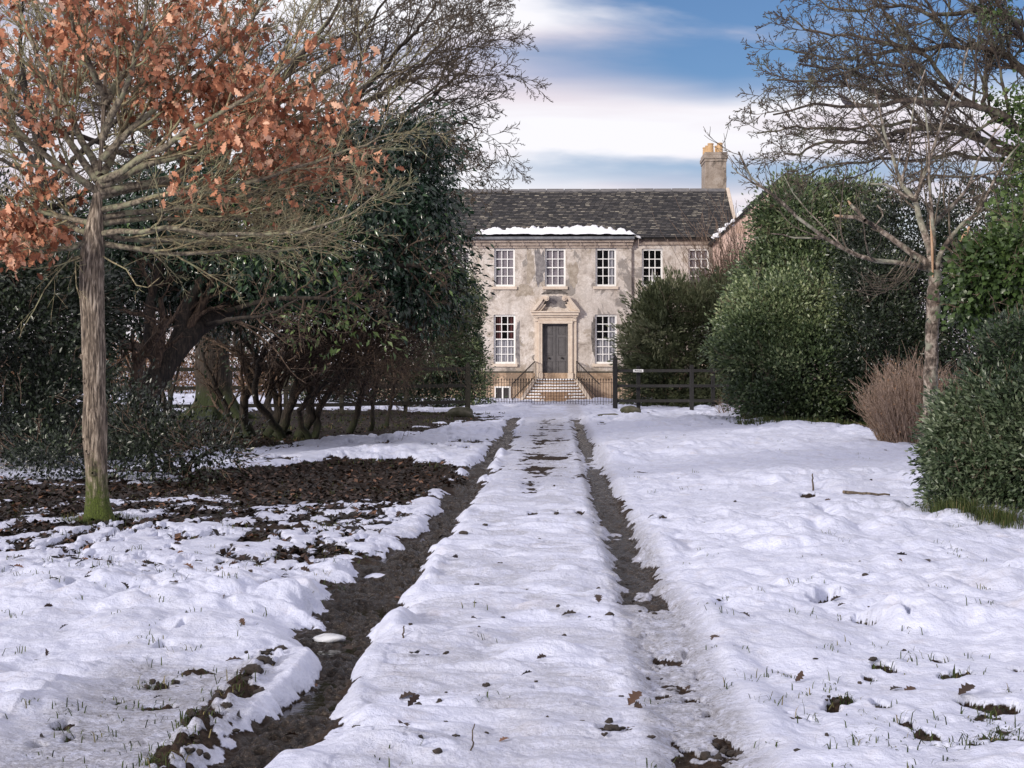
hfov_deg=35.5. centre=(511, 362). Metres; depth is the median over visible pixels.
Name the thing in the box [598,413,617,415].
stone
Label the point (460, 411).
stone
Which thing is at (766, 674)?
grass tufts
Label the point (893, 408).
brown bush
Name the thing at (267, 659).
mud clods
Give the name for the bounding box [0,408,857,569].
leaf litter
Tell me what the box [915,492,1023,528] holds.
long grass
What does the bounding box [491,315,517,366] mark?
window
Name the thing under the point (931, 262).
dead tree
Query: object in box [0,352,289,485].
holly
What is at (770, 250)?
holly tree
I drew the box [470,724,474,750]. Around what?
stick
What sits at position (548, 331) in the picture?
door
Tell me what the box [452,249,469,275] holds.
window
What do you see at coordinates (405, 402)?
paddock fence
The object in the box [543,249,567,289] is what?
window
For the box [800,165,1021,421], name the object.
laurel bush
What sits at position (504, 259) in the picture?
window
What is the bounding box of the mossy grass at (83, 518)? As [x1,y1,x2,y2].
[55,511,140,525]
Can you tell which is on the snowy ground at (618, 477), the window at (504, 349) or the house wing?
the house wing
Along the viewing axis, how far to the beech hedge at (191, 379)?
74.56 m
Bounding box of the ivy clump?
[916,179,1023,372]
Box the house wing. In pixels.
[707,174,837,384]
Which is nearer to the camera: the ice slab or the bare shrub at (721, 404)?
the ice slab
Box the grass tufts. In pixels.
[0,416,1023,767]
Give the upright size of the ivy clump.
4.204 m
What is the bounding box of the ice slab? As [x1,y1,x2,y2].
[312,633,345,642]
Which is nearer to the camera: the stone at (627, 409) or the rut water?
the rut water
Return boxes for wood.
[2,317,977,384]
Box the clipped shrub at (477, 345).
[389,264,506,406]
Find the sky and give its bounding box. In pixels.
[0,0,1023,363]
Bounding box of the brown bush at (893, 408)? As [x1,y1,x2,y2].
[848,341,960,443]
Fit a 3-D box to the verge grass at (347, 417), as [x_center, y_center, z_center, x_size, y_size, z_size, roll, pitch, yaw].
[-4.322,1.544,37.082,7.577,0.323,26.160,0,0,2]
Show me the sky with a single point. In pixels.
(633, 90)
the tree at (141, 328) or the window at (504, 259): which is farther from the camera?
the window at (504, 259)
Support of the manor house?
on the snowy ground at (618, 477)
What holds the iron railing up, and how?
on the snowy ground at (618, 477)
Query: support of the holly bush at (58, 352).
on the snowy ground at (618, 477)
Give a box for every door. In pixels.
[542,325,554,372]
[556,325,567,372]
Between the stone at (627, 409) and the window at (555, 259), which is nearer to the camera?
the stone at (627, 409)
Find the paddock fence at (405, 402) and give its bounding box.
[0,362,469,412]
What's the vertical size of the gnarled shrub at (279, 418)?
4.317 m
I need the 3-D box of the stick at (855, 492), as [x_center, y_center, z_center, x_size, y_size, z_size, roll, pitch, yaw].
[4.069,1.500,18.335,0.065,0.048,0.700,0,0,-36]
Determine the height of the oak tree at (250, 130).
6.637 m
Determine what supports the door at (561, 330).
in the manor house
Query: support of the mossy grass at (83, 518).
on the snowy ground at (618, 477)
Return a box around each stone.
[445,407,473,416]
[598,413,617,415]
[620,406,640,412]
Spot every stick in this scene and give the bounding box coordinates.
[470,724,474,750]
[842,490,889,495]
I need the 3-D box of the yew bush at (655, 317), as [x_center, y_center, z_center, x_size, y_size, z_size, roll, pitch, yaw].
[7.159,-1.214,58.016,7.684,6.547,5.223,0,0,-13]
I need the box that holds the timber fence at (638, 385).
[613,355,758,409]
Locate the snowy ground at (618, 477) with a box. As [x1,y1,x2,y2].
[0,363,1023,767]
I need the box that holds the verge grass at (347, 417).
[73,409,504,467]
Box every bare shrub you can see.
[651,179,785,370]
[714,392,742,412]
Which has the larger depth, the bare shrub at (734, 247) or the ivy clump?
the bare shrub at (734, 247)
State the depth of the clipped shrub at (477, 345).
55.16 m
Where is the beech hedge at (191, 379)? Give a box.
[1,327,376,394]
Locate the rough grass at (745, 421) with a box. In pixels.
[729,413,870,426]
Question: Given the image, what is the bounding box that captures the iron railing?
[476,378,631,404]
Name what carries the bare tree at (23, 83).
on the snowy ground at (618, 477)
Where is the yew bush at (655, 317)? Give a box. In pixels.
[605,246,749,407]
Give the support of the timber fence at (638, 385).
on the snowy ground at (618, 477)
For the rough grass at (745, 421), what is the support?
on the snowy ground at (618, 477)
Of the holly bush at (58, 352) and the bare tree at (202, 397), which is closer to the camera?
the holly bush at (58, 352)
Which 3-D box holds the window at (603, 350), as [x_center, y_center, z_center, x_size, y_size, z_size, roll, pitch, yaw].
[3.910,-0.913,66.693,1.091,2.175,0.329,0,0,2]
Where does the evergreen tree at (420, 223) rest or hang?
on the snowy ground at (618, 477)
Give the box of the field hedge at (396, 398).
[277,353,491,407]
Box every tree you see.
[0,0,268,423]
[0,0,457,521]
[0,0,551,419]
[15,170,324,426]
[42,78,499,459]
[703,29,1023,436]
[714,158,926,356]
[725,0,1023,235]
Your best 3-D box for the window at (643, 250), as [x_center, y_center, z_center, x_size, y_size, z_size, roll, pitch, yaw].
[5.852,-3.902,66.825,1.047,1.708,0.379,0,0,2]
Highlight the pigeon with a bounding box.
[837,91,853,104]
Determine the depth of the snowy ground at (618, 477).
9.75 m
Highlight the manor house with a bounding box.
[377,143,735,400]
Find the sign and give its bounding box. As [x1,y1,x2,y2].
[633,369,642,371]
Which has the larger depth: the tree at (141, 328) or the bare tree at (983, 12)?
the tree at (141, 328)
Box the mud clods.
[143,425,906,763]
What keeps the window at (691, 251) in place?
in the manor house
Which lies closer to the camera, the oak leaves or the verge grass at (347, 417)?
the oak leaves
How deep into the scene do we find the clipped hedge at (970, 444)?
15.83 m
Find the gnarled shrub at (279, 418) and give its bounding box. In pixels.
[188,225,494,440]
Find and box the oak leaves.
[3,475,975,741]
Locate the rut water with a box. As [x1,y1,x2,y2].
[257,447,495,745]
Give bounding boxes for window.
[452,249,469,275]
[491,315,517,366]
[492,249,516,289]
[495,386,510,398]
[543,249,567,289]
[593,249,618,288]
[593,315,616,366]
[641,249,662,289]
[688,249,708,281]
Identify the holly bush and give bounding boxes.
[0,161,150,469]
[697,253,890,421]
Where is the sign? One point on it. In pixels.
(637, 370)
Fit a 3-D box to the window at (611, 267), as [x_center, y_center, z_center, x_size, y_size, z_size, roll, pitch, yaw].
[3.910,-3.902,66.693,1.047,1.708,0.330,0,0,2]
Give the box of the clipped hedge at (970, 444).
[901,290,1023,512]
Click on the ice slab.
(329, 637)
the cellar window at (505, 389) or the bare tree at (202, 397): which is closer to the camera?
the bare tree at (202, 397)
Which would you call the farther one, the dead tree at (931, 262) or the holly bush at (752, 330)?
the holly bush at (752, 330)

